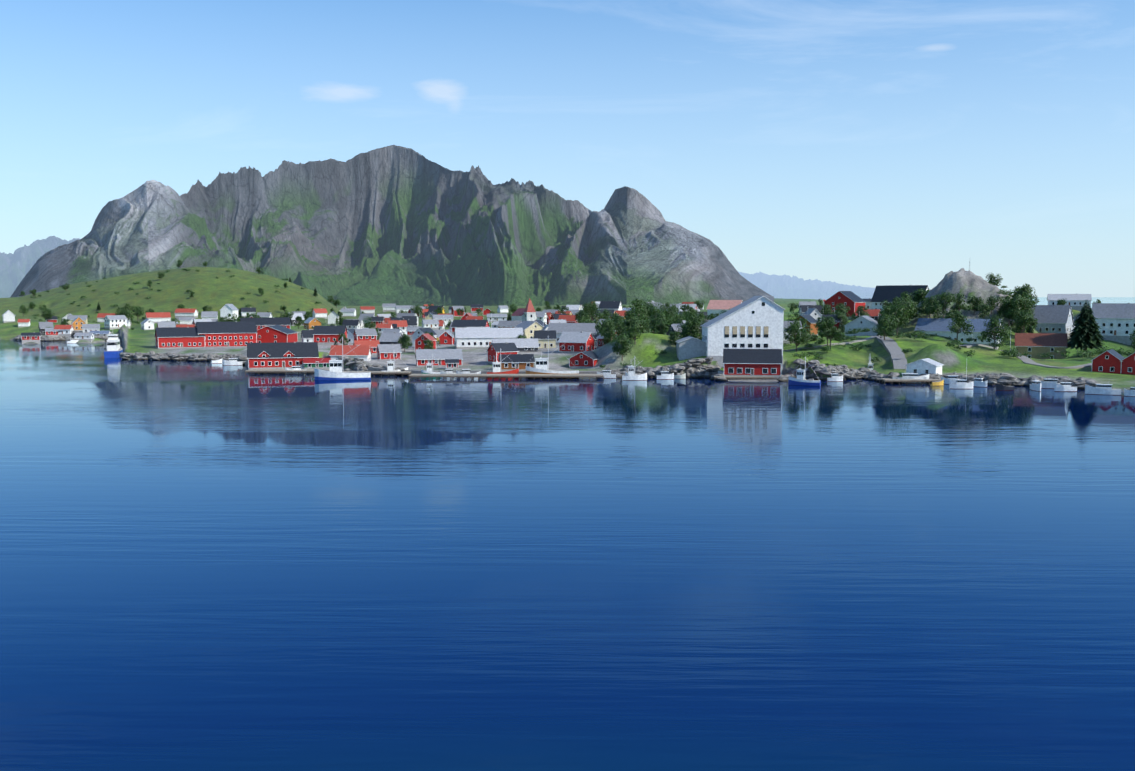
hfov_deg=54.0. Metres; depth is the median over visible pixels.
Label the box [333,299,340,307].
tree
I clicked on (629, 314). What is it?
tree
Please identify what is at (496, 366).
red-hulled boat
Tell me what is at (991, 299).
tree
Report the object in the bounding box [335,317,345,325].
tree
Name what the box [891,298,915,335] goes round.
tree
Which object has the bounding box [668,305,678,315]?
tree
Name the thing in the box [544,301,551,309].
tree
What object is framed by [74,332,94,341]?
house
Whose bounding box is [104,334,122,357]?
ferry boat
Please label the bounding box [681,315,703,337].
tree
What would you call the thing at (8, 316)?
house
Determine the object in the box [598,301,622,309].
house
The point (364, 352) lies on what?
house
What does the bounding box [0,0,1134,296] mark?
sky
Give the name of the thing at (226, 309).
house
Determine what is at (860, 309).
tree
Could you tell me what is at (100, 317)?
house
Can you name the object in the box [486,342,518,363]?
house facade
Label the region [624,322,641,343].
tree
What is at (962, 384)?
skiff boat
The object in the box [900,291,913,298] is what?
tree
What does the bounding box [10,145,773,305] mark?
mountain
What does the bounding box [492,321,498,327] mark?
house
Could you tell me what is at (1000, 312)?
tree
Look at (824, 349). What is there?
tree
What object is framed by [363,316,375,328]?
tree
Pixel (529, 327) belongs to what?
house
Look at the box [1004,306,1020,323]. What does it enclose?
tree
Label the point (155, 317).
house
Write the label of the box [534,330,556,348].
house facade
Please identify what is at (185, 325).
house
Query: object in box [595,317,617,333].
tree
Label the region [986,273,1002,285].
tree
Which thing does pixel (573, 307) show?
house
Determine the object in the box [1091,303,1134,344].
house
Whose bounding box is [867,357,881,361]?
tree
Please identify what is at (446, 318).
house facade
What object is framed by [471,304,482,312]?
house
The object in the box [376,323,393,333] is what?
house
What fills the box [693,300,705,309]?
tree
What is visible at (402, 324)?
house facade
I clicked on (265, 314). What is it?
house
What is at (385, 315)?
house facade
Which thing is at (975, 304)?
tree
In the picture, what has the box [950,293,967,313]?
tree
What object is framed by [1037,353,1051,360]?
tree
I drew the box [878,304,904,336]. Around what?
tree
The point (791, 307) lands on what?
tree
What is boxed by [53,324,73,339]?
house
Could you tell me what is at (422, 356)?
house
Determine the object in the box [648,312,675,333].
tree
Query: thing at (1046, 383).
boat
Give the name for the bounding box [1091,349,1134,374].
rorbu
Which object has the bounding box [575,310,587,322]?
tree
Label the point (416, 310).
tree
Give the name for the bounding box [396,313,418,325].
house facade
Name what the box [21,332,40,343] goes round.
house
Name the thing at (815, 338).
tree
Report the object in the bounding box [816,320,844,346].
tree
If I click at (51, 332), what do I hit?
house
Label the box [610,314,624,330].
tree
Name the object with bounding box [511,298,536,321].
church
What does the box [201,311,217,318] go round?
house
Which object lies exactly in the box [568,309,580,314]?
house
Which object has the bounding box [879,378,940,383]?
quay
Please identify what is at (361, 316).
house
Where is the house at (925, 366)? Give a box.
[906,358,943,375]
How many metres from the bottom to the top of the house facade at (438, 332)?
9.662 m
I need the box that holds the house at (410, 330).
[406,326,421,338]
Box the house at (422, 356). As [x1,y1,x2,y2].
[415,348,462,366]
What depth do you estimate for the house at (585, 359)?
391.89 m
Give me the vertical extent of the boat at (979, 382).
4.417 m
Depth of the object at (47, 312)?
754.59 m
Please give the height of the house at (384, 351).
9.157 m
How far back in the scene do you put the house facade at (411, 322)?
622.37 m
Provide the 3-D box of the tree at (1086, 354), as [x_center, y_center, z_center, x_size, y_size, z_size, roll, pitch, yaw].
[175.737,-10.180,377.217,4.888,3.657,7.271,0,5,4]
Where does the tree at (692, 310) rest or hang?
on the terrain
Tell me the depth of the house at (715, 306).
523.65 m
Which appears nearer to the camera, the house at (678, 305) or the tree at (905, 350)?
the tree at (905, 350)
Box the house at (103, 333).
[90,330,111,336]
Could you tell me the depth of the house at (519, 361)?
376.77 m
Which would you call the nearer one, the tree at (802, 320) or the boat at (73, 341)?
the tree at (802, 320)
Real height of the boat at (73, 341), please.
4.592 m
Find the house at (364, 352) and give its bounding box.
[329,345,371,360]
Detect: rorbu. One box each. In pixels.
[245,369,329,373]
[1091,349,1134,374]
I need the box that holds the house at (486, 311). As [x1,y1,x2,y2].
[483,308,490,314]
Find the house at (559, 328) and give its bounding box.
[547,323,599,344]
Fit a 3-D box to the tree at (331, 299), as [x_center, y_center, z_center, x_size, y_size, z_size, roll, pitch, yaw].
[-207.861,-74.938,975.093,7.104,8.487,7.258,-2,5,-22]
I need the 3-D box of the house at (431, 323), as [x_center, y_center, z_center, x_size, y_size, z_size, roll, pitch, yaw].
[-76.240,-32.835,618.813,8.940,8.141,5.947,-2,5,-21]
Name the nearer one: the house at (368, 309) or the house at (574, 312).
the house at (574, 312)
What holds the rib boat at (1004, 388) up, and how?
on the sea water
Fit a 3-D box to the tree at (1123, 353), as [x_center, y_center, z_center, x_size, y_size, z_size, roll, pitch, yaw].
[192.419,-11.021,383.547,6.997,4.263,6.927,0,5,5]
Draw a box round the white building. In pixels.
[675,296,784,366]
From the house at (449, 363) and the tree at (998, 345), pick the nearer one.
the house at (449, 363)
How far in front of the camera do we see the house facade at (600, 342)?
427.81 m
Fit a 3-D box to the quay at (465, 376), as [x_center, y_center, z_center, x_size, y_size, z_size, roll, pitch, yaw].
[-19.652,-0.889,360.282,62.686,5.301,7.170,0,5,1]
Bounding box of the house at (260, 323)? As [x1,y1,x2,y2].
[240,317,290,329]
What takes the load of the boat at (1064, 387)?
on the sea water
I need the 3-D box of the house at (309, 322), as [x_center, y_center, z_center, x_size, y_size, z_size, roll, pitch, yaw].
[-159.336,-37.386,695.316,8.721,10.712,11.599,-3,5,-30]
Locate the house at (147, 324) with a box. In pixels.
[140,319,154,329]
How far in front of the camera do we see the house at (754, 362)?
352.41 m
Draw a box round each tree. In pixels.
[18,305,28,316]
[28,302,35,308]
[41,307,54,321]
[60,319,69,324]
[61,283,69,290]
[114,303,137,322]
[134,306,144,320]
[158,272,164,279]
[203,305,211,310]
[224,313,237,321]
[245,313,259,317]
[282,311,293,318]
[294,315,303,328]
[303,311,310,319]
[327,295,333,303]
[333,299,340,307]
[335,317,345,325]
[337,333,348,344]
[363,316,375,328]
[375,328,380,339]
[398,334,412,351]
[410,305,423,315]
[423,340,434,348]
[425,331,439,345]
[434,307,442,314]
[456,308,464,317]
[507,310,511,320]
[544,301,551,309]
[558,307,569,314]
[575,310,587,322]
[577,315,588,322]
[581,301,602,320]
[595,309,612,320]
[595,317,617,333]
[595,318,617,340]
[601,328,615,344]
[603,322,615,340]
[609,332,632,360]
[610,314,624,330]
[614,320,626,334]
[621,319,639,333]
[623,298,650,322]
[623,310,641,330]
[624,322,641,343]
[630,311,648,332]
[641,320,649,332]
[643,306,666,331]
[645,303,660,311]
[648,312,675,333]
[656,318,668,332]
[658,302,677,315]
[658,322,664,334]
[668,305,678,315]
[668,331,679,345]
[672,312,685,323]
[675,323,701,339]
[676,304,696,318]
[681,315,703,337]
[683,308,696,318]
[686,311,705,334]
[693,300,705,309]
[704,313,719,319]
[783,320,812,351]
[788,303,798,313]
[788,312,806,331]
[792,350,809,357]
[809,334,818,341]
[811,352,823,358]
[813,316,837,345]
[815,337,826,343]
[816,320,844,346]
[821,304,832,314]
[821,345,831,351]
[833,303,849,319]
[833,311,847,327]
[838,318,843,331]
[842,328,853,333]
[843,334,857,340]
[849,342,866,349]
[850,305,869,321]
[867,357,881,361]
[876,314,897,339]
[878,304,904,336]
[881,296,907,328]
[888,331,905,337]
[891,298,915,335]
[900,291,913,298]
[901,348,914,352]
[903,331,920,337]
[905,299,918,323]
[911,288,926,303]
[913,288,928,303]
[914,333,932,338]
[916,297,934,317]
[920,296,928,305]
[924,296,939,317]
[926,303,945,317]
[933,292,957,317]
[943,309,957,317]
[945,338,962,346]
[946,310,974,339]
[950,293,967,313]
[966,295,983,314]
[978,303,992,318]
[980,315,1012,348]
[985,296,1000,313]
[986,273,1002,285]
[989,341,1005,346]
[993,296,1017,324]
[997,289,1014,294]
[998,294,1007,309]
[998,349,1014,354]
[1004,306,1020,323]
[1006,295,1035,322]
[1007,349,1028,356]
[1010,286,1030,300]
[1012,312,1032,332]
[1013,308,1037,332]
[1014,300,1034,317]
[1016,284,1038,304]
[1027,325,1033,332]
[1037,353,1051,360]
[1057,298,1066,304]
[1066,301,1105,350]
[1073,350,1094,355]
[1076,350,1092,356]
[1093,346,1107,355]
[1116,347,1133,355]
[1129,329,1134,351]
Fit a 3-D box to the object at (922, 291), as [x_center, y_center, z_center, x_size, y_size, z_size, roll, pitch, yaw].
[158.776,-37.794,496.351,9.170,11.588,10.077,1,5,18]
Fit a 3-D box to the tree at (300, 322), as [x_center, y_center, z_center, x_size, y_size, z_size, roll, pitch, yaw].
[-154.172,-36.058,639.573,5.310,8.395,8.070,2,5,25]
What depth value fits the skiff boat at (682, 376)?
358.49 m
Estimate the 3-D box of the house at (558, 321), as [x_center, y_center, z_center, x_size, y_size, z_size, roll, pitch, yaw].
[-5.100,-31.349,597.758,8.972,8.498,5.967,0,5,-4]
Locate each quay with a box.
[343,371,410,375]
[409,374,603,378]
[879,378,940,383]
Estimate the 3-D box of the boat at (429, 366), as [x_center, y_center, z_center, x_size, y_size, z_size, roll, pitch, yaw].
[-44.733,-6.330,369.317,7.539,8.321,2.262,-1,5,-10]
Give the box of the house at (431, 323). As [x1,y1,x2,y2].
[421,319,438,329]
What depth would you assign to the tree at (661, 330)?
401.33 m
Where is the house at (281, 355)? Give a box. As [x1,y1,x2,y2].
[247,342,318,372]
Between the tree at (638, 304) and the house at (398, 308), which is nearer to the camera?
the tree at (638, 304)
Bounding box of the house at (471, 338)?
[454,327,523,348]
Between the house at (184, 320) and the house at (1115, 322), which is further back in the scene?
the house at (184, 320)
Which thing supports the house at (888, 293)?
on the terrain
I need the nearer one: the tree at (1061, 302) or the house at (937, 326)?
the house at (937, 326)
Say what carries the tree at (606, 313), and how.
on the terrain
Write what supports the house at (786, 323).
on the terrain
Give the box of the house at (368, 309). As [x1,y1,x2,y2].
[360,306,374,313]
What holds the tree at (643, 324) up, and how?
on the terrain
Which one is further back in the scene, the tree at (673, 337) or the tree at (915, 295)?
the tree at (915, 295)
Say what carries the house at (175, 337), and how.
on the terrain
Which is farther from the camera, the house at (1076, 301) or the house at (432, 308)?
the house at (432, 308)
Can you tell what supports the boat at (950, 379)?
on the sea water
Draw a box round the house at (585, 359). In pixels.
[569,350,598,368]
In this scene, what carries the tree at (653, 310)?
on the terrain
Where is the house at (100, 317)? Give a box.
[97,313,115,321]
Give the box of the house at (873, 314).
[856,309,880,319]
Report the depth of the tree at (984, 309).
441.63 m
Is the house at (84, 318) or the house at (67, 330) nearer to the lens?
the house at (67, 330)
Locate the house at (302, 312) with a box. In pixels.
[292,311,305,314]
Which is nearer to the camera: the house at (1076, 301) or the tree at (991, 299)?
the tree at (991, 299)
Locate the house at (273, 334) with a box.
[257,325,297,342]
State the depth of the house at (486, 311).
942.70 m
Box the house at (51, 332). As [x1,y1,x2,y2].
[45,327,57,336]
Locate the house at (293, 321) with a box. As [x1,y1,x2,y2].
[290,313,304,325]
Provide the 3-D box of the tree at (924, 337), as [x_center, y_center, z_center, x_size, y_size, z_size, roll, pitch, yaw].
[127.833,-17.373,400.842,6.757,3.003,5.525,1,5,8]
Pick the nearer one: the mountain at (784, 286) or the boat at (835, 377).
the boat at (835, 377)
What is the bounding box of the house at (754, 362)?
[723,349,781,379]
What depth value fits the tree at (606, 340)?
415.36 m
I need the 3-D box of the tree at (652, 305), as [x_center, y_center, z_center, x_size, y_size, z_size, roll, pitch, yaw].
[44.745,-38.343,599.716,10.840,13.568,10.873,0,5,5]
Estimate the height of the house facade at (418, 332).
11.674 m
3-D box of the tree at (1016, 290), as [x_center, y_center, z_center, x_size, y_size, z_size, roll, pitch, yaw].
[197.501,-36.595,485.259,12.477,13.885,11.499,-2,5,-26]
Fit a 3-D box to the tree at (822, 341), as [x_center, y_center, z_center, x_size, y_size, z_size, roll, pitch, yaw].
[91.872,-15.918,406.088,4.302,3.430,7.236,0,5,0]
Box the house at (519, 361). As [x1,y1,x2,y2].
[498,353,534,370]
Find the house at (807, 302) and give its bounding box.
[798,301,816,307]
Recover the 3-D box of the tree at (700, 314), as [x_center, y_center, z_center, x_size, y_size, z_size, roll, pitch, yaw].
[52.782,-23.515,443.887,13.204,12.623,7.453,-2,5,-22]
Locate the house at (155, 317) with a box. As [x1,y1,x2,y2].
[145,312,170,322]
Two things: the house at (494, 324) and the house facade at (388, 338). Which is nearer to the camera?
the house facade at (388, 338)
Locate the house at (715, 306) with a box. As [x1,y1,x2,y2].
[706,299,742,318]
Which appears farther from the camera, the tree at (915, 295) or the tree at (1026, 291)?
the tree at (915, 295)
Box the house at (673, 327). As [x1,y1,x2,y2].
[666,323,685,336]
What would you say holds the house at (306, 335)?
on the terrain
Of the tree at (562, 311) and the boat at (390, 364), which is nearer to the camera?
the boat at (390, 364)
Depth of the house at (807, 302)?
643.64 m
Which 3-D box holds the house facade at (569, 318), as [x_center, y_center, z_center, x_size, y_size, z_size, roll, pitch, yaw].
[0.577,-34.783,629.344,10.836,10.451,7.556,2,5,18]
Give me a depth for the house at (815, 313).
522.09 m
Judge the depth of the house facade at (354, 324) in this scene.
619.59 m
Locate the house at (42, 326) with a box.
[38,322,53,335]
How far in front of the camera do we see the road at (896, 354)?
383.63 m
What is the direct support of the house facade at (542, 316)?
on the terrain
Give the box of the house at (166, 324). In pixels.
[157,321,175,327]
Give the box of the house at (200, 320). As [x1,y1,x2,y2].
[192,319,211,325]
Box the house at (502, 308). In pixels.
[497,305,508,312]
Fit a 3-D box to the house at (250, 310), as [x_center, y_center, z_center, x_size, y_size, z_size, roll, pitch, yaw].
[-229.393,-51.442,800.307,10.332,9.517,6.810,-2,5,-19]
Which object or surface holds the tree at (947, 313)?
on the terrain
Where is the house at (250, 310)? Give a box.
[241,307,255,317]
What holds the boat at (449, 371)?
on the sea water
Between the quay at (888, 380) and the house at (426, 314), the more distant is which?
the house at (426, 314)
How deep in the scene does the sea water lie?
106.37 m
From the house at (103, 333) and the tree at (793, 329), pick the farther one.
the house at (103, 333)
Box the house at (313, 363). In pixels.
[303,358,330,368]
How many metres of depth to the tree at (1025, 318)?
425.43 m
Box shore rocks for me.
[13,330,1100,389]
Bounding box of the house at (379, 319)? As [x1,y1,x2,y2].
[370,316,384,327]
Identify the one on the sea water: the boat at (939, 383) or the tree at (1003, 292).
the boat at (939, 383)
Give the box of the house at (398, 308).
[395,305,414,313]
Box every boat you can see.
[67,339,77,342]
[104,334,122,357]
[210,358,221,363]
[223,357,242,364]
[285,366,306,373]
[314,337,370,380]
[381,351,407,374]
[421,354,442,373]
[440,366,455,373]
[456,369,470,373]
[486,348,518,377]
[526,338,578,377]
[597,370,615,377]
[622,356,646,379]
[657,368,673,378]
[674,373,685,378]
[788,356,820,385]
[827,373,842,381]
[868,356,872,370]
[893,373,928,383]
[930,379,943,385]
[941,375,956,383]
[949,379,973,388]
[973,377,987,386]
[996,383,1014,390]
[1030,377,1041,390]
[1038,375,1060,388]
[1054,382,1076,391]
[1085,383,1120,394]
[1124,387,1134,396]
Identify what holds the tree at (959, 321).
on the terrain
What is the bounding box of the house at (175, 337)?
[154,327,205,348]
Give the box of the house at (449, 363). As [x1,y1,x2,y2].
[445,359,458,368]
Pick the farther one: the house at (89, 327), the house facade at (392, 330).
the house at (89, 327)
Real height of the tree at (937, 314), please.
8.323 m
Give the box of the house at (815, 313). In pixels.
[804,308,821,320]
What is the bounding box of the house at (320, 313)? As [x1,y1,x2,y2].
[312,308,327,318]
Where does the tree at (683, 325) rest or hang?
on the terrain
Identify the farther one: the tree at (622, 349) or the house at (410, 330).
the house at (410, 330)
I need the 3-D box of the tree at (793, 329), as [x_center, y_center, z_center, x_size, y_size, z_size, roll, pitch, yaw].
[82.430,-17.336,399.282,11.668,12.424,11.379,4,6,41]
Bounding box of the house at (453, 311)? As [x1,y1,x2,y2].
[451,306,463,316]
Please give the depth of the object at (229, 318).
719.78 m
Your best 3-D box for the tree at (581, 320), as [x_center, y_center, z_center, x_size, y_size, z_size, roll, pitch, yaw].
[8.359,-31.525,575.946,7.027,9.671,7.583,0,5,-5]
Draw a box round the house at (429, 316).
[425,313,433,319]
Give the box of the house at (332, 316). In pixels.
[327,311,338,324]
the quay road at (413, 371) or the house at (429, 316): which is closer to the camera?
the quay road at (413, 371)
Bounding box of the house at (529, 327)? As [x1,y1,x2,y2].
[515,321,542,337]
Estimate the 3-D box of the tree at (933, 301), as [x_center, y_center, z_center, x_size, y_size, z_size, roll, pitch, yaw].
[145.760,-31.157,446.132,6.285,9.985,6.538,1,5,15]
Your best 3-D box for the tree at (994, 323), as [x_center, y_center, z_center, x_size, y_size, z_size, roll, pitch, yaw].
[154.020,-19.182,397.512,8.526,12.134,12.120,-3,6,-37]
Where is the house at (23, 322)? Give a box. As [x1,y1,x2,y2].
[17,319,30,327]
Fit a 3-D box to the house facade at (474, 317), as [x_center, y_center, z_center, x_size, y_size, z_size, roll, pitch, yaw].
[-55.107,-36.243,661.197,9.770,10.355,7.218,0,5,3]
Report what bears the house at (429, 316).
on the terrain
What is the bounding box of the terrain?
[0,267,1134,391]
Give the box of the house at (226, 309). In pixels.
[220,304,238,320]
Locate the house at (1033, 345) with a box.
[1014,333,1067,358]
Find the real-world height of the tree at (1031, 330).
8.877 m
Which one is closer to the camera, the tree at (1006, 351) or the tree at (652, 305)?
the tree at (1006, 351)
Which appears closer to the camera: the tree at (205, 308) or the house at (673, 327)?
the house at (673, 327)
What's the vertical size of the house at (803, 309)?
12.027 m
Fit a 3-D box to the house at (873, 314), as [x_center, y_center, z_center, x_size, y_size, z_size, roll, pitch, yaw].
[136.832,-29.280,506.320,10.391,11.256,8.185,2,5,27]
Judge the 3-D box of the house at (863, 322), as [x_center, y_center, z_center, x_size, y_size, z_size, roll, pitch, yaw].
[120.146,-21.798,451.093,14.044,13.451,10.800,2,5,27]
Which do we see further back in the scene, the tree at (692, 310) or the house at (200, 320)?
the house at (200, 320)
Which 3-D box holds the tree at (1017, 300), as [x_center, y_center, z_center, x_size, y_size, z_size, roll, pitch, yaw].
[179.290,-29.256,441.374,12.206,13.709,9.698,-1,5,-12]
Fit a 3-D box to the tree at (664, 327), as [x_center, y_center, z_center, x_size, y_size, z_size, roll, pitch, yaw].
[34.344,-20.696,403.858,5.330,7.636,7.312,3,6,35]
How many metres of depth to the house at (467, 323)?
555.63 m
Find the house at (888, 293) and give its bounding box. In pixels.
[871,285,928,309]
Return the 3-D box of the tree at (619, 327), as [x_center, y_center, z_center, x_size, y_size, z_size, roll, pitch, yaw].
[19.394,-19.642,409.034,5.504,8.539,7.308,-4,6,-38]
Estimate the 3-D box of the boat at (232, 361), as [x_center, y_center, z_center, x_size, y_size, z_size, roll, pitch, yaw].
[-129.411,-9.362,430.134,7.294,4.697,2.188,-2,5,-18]
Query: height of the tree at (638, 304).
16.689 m
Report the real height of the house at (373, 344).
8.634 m
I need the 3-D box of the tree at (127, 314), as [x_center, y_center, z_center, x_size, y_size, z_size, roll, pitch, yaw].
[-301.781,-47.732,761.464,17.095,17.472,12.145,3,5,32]
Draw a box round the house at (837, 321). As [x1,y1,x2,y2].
[822,315,840,331]
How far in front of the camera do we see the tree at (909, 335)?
402.55 m
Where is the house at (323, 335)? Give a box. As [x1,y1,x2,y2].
[313,325,347,344]
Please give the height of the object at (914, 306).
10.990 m
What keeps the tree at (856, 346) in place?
on the terrain
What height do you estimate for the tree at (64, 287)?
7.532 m
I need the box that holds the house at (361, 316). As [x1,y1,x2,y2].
[358,313,375,326]
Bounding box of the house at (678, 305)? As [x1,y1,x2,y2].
[642,304,680,311]
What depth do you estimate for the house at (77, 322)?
709.58 m
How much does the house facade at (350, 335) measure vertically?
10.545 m
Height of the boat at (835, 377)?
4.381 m
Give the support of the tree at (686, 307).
on the terrain
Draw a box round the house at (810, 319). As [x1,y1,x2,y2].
[795,314,817,334]
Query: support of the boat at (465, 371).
on the sea water
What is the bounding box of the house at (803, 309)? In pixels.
[798,305,821,314]
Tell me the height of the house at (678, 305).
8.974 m
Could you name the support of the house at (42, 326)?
on the terrain
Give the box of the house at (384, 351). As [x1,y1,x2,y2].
[376,344,401,359]
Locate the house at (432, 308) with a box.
[428,305,444,313]
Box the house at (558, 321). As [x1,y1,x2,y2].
[549,319,566,322]
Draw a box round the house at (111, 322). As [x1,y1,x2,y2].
[103,315,127,329]
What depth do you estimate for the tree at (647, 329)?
441.32 m
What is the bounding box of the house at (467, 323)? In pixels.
[451,319,489,334]
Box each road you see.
[368,366,618,373]
[843,329,906,368]
[959,344,1091,368]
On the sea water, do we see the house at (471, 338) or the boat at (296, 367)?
the boat at (296, 367)
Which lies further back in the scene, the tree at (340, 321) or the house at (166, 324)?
the house at (166, 324)
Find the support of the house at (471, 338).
on the terrain
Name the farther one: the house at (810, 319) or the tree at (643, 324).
the house at (810, 319)
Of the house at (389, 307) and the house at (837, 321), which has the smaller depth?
the house at (837, 321)
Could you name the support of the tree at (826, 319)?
on the terrain
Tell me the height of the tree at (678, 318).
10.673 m
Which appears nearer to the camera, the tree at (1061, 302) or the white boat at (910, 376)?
the white boat at (910, 376)
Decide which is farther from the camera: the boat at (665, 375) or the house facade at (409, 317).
the house facade at (409, 317)
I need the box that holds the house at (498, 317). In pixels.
[487,313,506,322]
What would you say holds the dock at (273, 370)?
on the terrain
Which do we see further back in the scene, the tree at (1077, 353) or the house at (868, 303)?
the house at (868, 303)
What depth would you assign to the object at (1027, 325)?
431.02 m
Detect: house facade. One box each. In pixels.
[342,319,360,328]
[344,319,364,328]
[347,328,353,342]
[353,328,377,339]
[377,314,391,317]
[379,332,403,349]
[383,328,403,333]
[387,320,407,334]
[394,319,416,325]
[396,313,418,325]
[402,316,416,321]
[411,327,436,347]
[414,333,436,350]
[432,314,453,326]
[433,329,450,340]
[438,320,444,329]
[438,330,454,344]
[460,312,471,319]
[466,316,482,319]
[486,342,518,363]
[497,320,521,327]
[534,320,545,326]
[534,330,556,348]
[536,311,547,324]
[546,312,551,324]
[550,313,565,319]
[555,311,572,314]
[558,315,576,322]
[558,331,595,352]
[596,333,619,347]
[600,309,615,318]
[615,310,626,317]
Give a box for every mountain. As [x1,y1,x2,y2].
[0,236,79,297]
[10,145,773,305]
[738,272,874,299]
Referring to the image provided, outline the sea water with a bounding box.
[0,297,1134,770]
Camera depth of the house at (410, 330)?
537.02 m
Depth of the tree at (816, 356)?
382.60 m
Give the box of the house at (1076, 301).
[1047,294,1091,310]
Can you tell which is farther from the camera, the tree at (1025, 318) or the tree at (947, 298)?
the tree at (947, 298)
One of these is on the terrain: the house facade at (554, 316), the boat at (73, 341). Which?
the house facade at (554, 316)
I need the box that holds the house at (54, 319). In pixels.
[45,316,57,321]
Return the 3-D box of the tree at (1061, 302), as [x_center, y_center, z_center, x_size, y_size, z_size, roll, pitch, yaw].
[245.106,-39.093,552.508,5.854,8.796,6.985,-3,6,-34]
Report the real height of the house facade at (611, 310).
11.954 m
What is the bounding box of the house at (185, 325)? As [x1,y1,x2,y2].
[176,324,194,326]
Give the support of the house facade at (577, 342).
on the terrain
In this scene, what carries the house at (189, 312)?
on the terrain
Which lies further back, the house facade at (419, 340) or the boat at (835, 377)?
the house facade at (419, 340)
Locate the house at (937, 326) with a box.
[914,318,1004,348]
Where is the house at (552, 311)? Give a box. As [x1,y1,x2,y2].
[543,309,557,313]
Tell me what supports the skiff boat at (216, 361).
on the sea water
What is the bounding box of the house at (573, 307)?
[566,305,580,310]
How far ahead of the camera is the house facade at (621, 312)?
674.57 m
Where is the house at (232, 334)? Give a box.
[195,321,256,346]
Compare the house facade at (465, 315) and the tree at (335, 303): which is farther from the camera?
the tree at (335, 303)
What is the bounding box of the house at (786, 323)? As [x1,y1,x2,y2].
[783,320,801,343]
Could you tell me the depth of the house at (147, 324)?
718.55 m
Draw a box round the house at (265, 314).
[257,312,272,317]
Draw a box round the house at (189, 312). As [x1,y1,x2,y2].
[174,308,198,320]
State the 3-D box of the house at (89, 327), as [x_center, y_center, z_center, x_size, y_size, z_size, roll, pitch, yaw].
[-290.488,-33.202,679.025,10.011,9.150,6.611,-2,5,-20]
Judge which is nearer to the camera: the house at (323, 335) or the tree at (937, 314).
the tree at (937, 314)
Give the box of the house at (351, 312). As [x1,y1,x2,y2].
[340,308,356,316]
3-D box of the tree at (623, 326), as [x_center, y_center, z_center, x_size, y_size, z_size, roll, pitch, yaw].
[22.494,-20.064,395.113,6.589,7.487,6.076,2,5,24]
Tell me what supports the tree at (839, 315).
on the terrain
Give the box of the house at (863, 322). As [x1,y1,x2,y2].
[844,315,879,335]
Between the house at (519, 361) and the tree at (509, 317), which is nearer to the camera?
the house at (519, 361)
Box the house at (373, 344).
[353,340,379,353]
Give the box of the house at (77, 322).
[71,316,84,330]
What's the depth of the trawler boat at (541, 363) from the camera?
362.38 m
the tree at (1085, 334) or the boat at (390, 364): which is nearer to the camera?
the boat at (390, 364)
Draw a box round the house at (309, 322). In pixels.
[304,317,320,329]
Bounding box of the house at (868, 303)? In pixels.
[863,298,871,308]
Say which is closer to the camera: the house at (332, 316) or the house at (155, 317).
the house at (332, 316)
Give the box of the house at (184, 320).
[179,317,194,323]
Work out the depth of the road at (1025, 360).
363.92 m
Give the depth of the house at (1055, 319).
449.35 m
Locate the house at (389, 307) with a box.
[382,303,395,311]
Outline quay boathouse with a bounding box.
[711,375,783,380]
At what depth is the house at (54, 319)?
761.27 m
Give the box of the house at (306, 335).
[301,330,312,341]
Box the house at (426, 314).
[424,312,436,317]
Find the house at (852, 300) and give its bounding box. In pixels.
[824,291,865,319]
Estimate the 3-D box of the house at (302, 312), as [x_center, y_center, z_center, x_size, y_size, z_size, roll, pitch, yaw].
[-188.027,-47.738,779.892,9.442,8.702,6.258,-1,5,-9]
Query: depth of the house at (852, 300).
589.34 m
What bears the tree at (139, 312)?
on the terrain
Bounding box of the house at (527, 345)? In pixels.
[492,338,538,352]
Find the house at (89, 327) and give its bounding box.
[82,324,99,332]
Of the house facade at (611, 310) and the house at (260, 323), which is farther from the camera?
the house facade at (611, 310)
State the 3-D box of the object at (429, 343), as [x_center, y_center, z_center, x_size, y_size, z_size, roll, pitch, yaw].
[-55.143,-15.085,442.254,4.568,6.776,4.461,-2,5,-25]
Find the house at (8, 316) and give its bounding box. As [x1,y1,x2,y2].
[2,310,15,322]
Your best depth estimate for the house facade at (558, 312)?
686.57 m
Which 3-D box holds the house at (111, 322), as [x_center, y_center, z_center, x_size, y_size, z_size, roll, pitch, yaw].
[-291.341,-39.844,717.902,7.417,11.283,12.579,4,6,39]
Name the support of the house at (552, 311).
on the terrain
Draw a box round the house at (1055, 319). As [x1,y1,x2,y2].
[1029,305,1073,340]
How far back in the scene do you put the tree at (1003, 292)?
454.83 m
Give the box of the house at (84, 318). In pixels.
[67,315,87,324]

